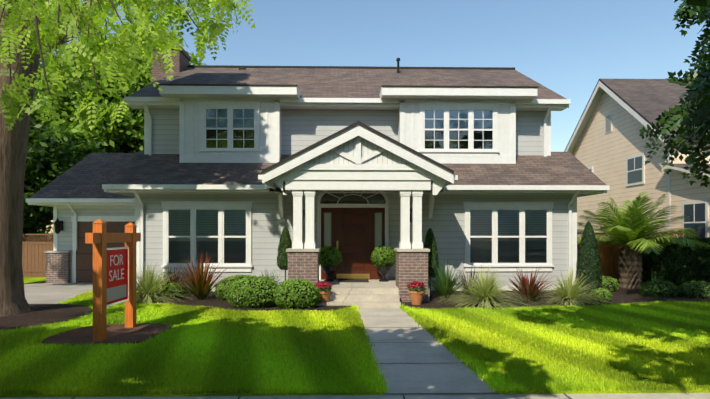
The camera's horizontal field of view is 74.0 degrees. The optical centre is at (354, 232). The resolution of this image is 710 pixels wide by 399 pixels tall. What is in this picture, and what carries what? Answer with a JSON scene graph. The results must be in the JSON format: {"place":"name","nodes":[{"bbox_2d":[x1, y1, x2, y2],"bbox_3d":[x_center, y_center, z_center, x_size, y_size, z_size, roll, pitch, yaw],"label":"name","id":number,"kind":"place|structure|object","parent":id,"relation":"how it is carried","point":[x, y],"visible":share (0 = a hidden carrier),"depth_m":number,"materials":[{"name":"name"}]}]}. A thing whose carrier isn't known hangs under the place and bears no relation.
{"place":"outdoors","nodes":[
{"label":"outdoors","id":0,"kind":"place"},
{"bbox_2d":[124,260,207,303],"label":"grass","id":1,"kind":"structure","parent":0,"point":[150,290],"depth_m":12.41,"materials":[{"name":"green plant"}]},
{"bbox_2d":[24,283,498,394],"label":"paving","id":2,"kind":"structure","parent":0,"point":[412,357],"depth_m":7.07,"materials":[{"name":"concrete"}]},
{"bbox_2d":[277,227,291,280],"bbox_3d":[-1.957,0.832,13.297,0.519,2.014,0.525,0,0,-1],"label":"topiary","id":3,"kind":"object","parent":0,"point":[284,237],"depth_m":13.14,"materials":[{"name":"green plant"}]},
{"bbox_2d":[318,290,330,302],"bbox_3d":[-0.787,1.594,11.617,0.400,0.350,0.394,0,0,-1],"label":"pot","id":4,"kind":"object","parent":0,"point":[325,296],"visible":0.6,"depth_m":11.48,"materials":[{"name":"orange ceramic"}]},
{"bbox_2d":[314,281,332,290],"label":"flowers","id":5,"kind":"object","parent":4,"relation":"in","point":[322,286],"visible":0.98,"depth_m":11.49,"materials":[{"name":"red plant"}]},
{"bbox_2d":[0,233,709,398],"bbox_3d":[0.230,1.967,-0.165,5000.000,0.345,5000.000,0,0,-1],"label":"ground","id":6,"kind":"structure","parent":0,"point":[602,396],"depth_m":5.21,"materials":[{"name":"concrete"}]},
{"bbox_2d":[23,88,102,241],"bbox_3d":[-15.290,-2.292,20.871,7.547,8.462,6.844,0,0,-1],"label":"tree","id":7,"kind":"object","parent":6,"relation":"on","point":[42,158],"depth_m":20.05,"materials":[{"name":"green plant"}]},
{"bbox_2d":[32,52,105,237],"bbox_3d":[-18.041,-4.440,26.877,11.075,12.758,10.081,0,0,-1],"label":"tree","id":8,"kind":"object","parent":6,"relation":"on","point":[61,121],"depth_m":24.50,"materials":[{"name":"green plant"}]},
{"bbox_2d":[51,19,203,159],"bbox_3d":[-12.660,-5.253,27.525,11.218,14.384,9.583,0,0,-1],"label":"tree","id":9,"kind":"object","parent":6,"relation":"on","point":[101,131],"depth_m":24.38,"materials":[{"name":"green plant"}]},
{"bbox_2d":[0,0,255,316],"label":"tree","id":10,"kind":"object","parent":6,"relation":"on","point":[91,49],"depth_m":7.71,"materials":[{"name":"green plant"}]},
{"bbox_2d":[26,46,609,290],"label":"house","id":11,"kind":"structure","parent":6,"relation":"on","point":[181,187],"depth_m":15.09,"materials":[{"name":"white wood"}]},
{"bbox_2d":[53,218,62,233],"bbox_3d":[-10.666,-0.238,16.939,0.300,0.555,0.360,0,0,-1],"label":"lantern","id":12,"kind":"object","parent":11,"relation":"attached to","point":[58,225],"visible":0.98,"depth_m":16.86,"materials":[{"name":"black metal"}]},
{"bbox_2d":[674,0,707,6],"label":"street tree","id":13,"kind":"object","parent":6,"relation":"on","point":[703,3],"visible":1,"depth_m":4.87,"materials":[{"name":"green plant"}]},
{"bbox_2d":[0,277,709,397],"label":"lawn","id":14,"kind":"structure","parent":0,"point":[30,280],"depth_m":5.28,"materials":[{"name":"green plant"}]},
{"bbox_2d":[22,234,52,276],"bbox_3d":[-13.909,0.869,19.055,5.660,1.940,0.160,0,0,-1],"label":"fence","id":15,"kind":"object","parent":14,"relation":"on","point":[33,259],"visible":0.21,"depth_m":19.06,"materials":[{"name":"brown wood"}]},
{"bbox_2d":[0,304,92,331],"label":"mulch bed","id":16,"kind":"object","parent":14,"relation":"on","point":[39,314],"visible":0.67,"depth_m":9.76,"materials":[{"name":"brown soil"}]},
{"bbox_2d":[42,323,171,346],"bbox_3d":[-4.312,1.798,8.320,1.844,0.050,1.851,0,0,-1],"label":"mulch bed","id":17,"kind":"object","parent":14,"relation":"on","point":[121,333],"visible":0.54,"depth_m":8.22,"materials":[{"name":"brown soil"}]},
{"bbox_2d":[85,219,140,340],"bbox_3d":[-4.222,0.804,8.328,0.170,2.070,1.740,0,0,-1],"label":"for sale sign","id":18,"kind":"object","parent":14,"relation":"on","point":[106,292],"visible":0.85,"depth_m":8.12,"materials":[{"name":"orange wood"}]},
{"bbox_2d":[109,269,123,280],"bbox_3d":[-4.213,0.743,8.339,0.004,0.189,0.532,0,0,-1],"label":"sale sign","id":19,"kind":"object","parent":18,"relation":"attached to","point":[115,275],"visible":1,"depth_m":8.29,"materials":[{"name":"white paint"}]},
{"bbox_2d":[110,255,122,265],"bbox_3d":[-4.213,0.483,8.348,0.004,0.189,0.478,0,0,-1],"label":"lettering","id":20,"kind":"object","parent":18,"relation":"attached to","point":[114,258],"visible":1,"depth_m":8.29,"materials":[{"name":"white paint"}]},
{"bbox_2d":[136,291,350,310],"bbox_3d":[-3.490,1.794,12.359,6.814,0.060,3.708,0,0,-1],"label":"bed","id":21,"kind":"object","parent":14,"relation":"on","point":[213,300],"visible":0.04,"depth_m":11.60,"materials":[{"name":"brown soil"}]},
{"bbox_2d":[159,282,186,298],"bbox_3d":[-4.926,1.590,12.834,0.695,0.524,0.668,0,0,-1],"label":"box","id":22,"kind":"object","parent":21,"relation":"on","point":[171,288],"depth_m":12.65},
{"bbox_2d":[157,266,189,288],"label":"ornamental grass","id":23,"kind":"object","parent":21,"relation":"on","point":[171,277],"visible":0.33,"depth_m":13.37,"materials":[{"name":"green plant"}]},
{"bbox_2d":[165,251,226,299],"bbox_3d":[-4.006,1.120,12.356,2.140,1.318,2.010,0,0,-20],"label":"flax","id":24,"kind":"object","parent":21,"relation":"on","point":[200,282],"visible":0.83,"depth_m":12.36,"materials":[{"name":"red plant"}]},
{"bbox_2d":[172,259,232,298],"bbox_3d":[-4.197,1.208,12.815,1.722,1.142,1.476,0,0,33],"label":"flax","id":25,"kind":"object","parent":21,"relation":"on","point":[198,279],"visible":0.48,"depth_m":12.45,"materials":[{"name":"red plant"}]},
{"bbox_2d":[214,274,262,300],"bbox_3d":[-3.041,1.503,12.668,1.475,0.800,1.242,0,0,-1],"label":"box","id":26,"kind":"object","parent":21,"relation":"on","point":[219,287],"depth_m":12.36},
{"bbox_2d":[226,275,277,308],"bbox_3d":[-2.431,1.441,11.382,1.301,0.831,1.130,0,0,-1],"label":"box","id":27,"kind":"object","parent":21,"relation":"on","point":[232,288],"depth_m":11.01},
{"bbox_2d":[255,269,287,286],"bbox_3d":[-2.406,1.368,13.228,1.480,0.822,1.252,0,0,-20],"label":"shrub","id":28,"kind":"object","parent":21,"relation":"on","point":[276,281],"visible":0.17,"depth_m":13.23,"materials":[{"name":"green plant"}]},
{"bbox_2d":[273,278,321,309],"bbox_3d":[-1.383,1.462,11.210,1.175,0.764,1.052,0,0,-1],"label":"box","id":29,"kind":"object","parent":21,"relation":"on","point":[315,294],"depth_m":10.89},
{"bbox_2d":[258,121,457,306],"bbox_3d":[0.051,-0.491,13.734,5.080,4.660,4.600,0,0,-1],"label":"porch","id":30,"kind":"object","parent":14,"relation":"on","point":[357,156],"visible":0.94,"depth_m":12.15,"materials":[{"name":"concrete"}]},
{"bbox_2d":[322,266,336,281],"bbox_3d":[-0.760,1.194,13.768,0.470,0.450,0.463,0,0,-1],"label":"urn","id":31,"kind":"object","parent":30,"relation":"on","point":[328,271],"visible":0.88,"depth_m":13.64,"materials":[{"name":"black"}]},
{"bbox_2d":[319,245,341,267],"bbox_3d":[-0.756,0.722,13.768,0.770,0.720,0.769,0,0,-1],"label":"topiary ball","id":32,"kind":"object","parent":31,"relation":"on","point":[334,255],"depth_m":13.53,"materials":[{"name":"green plant"}]},
{"bbox_2d":[376,266,390,281],"bbox_3d":[0.840,1.194,13.800,0.470,0.450,0.463,0,0,-1],"label":"urn","id":33,"kind":"object","parent":30,"relation":"on","point":[383,271],"visible":0.79,"depth_m":13.67,"materials":[{"name":"black"}]},
{"bbox_2d":[370,245,395,266],"bbox_3d":[0.826,0.718,13.804,0.803,0.723,0.812,0,0,-1],"label":"topiary ball","id":34,"kind":"object","parent":33,"relation":"on","point":[379,249],"depth_m":13.57,"materials":[{"name":"green plant"}]},
{"bbox_2d":[423,228,439,294],"bbox_3d":[2.127,0.848,13.377,0.562,1.983,0.558,0,0,-1],"label":"topiary","id":35,"kind":"object","parent":14,"relation":"on","point":[429,234],"depth_m":13.22,"materials":[{"name":"green plant"}]},
{"bbox_2d":[401,282,709,309],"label":"bed","id":36,"kind":"object","parent":14,"relation":"on","point":[624,295],"visible":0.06,"depth_m":12.28,"materials":[{"name":"brown soil"}]},
{"bbox_2d":[409,290,424,304],"bbox_3d":[1.523,1.594,11.643,0.400,0.350,0.394,0,0,-1],"label":"pot","id":37,"kind":"object","parent":36,"relation":"on","point":[416,296],"visible":0.85,"depth_m":11.51,"materials":[{"name":"orange ceramic"}]},
{"bbox_2d":[406,281,425,290],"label":"flowers","id":38,"kind":"object","parent":37,"relation":"in","point":[415,285],"visible":1,"depth_m":11.51,"materials":[{"name":"plant"}]},
{"bbox_2d":[425,260,476,299],"bbox_3d":[2.324,1.189,12.489,2.049,1.180,2.013,0,0,-1],"label":"spiky plant","id":39,"kind":"object","parent":36,"relation":"on","point":[443,287],"visible":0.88,"depth_m":12.33,"materials":[{"name":"green plant"}]},
{"bbox_2d":[456,268,481,294],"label":"ornamental grass","id":40,"kind":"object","parent":36,"relation":"on","point":[464,282],"visible":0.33,"depth_m":13.47,"materials":[{"name":"green plant"}]},
{"bbox_2d":[432,264,533,309],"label":"grass","id":41,"kind":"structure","parent":36,"relation":"on","point":[485,291],"depth_m":11.67,"materials":[{"name":"green plant"}]},
{"bbox_2d":[505,268,550,300],"bbox_3d":[4.348,1.323,12.130,1.503,0.913,1.704,0,0,39],"label":"flax","id":42,"kind":"object","parent":36,"relation":"on","point":[525,290],"visible":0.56,"depth_m":11.97,"materials":[{"name":"red plant"}]},
{"bbox_2d":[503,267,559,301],"bbox_3d":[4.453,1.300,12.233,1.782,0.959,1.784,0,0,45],"label":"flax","id":43,"kind":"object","parent":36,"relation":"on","point":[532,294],"visible":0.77,"depth_m":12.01,"materials":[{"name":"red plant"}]},
{"bbox_2d":[527,267,613,305],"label":"grass","id":44,"kind":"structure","parent":36,"relation":"on","point":[567,292],"depth_m":11.96,"materials":[{"name":"green plant"}]},
{"bbox_2d":[575,221,602,293],"bbox_3d":[6.814,0.755,13.750,0.749,2.198,0.742,0,0,-1],"label":"conifer","id":45,"kind":"object","parent":36,"relation":"on","point":[589,243],"depth_m":13.55,"materials":[{"name":"green plant"}]},
{"bbox_2d":[590,287,612,301],"bbox_3d":[6.350,1.623,12.168,0.563,0.438,0.546,0,0,-1],"label":"box","id":46,"kind":"object","parent":36,"relation":"on","point":[602,291],"depth_m":12.01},
{"bbox_2d":[600,276,618,291],"bbox_3d":[7.647,1.571,14.286,0.658,0.544,0.607,0,0,-1],"label":"shrub","id":47,"kind":"object","parent":36,"relation":"on","point":[615,282],"depth_m":14.08,"materials":[{"name":"green plant"}]},
{"bbox_2d":[639,280,681,297],"bbox_3d":[8.526,1.597,13.198,1.092,0.582,0.928,0,0,-1],"label":"shrub","id":48,"kind":"object","parent":36,"relation":"on","point":[672,285],"depth_m":12.96,"materials":[{"name":"green plant"}]},
{"bbox_2d":[676,280,709,298],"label":"shrub","id":49,"kind":"object","parent":36,"relation":"on","point":[697,292],"depth_m":12.76,"materials":[{"name":"green plant"}]},
{"bbox_2d":[577,229,683,281],"bbox_3d":[9.337,0.844,17.021,5.260,1.990,0.160,0,0,-1],"label":"fence","id":50,"kind":"object","parent":14,"relation":"on","point":[608,254],"depth_m":17.00,"materials":[{"name":"brown wood"}]},
{"bbox_2d":[564,79,709,240],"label":"house","id":51,"kind":"structure","parent":14,"relation":"on","point":[606,144],"depth_m":20.38,"materials":[{"name":"beige wood"}]},
{"bbox_2d":[577,191,709,288],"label":"palm","id":52,"kind":"object","parent":14,"relation":"on","point":[625,231],"depth_m":14.87,"materials":[{"name":"green plant"}]},
{"bbox_2d":[638,237,709,286],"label":"hedge","id":53,"kind":"object","parent":14,"relation":"on","point":[647,276],"depth_m":15.24,"materials":[{"name":"green plant"}]},
{"bbox_2d":[40,0,709,232],"label":"sky","id":54,"kind":"structure","parent":0,"point":[564,46],"materials":[{"name":"blue"}]},
{"bbox_2d":[638,0,709,187],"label":"tree","id":55,"kind":"object","parent":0,"point":[698,117],"depth_m":9.77,"materials":[{"name":"green plant"}]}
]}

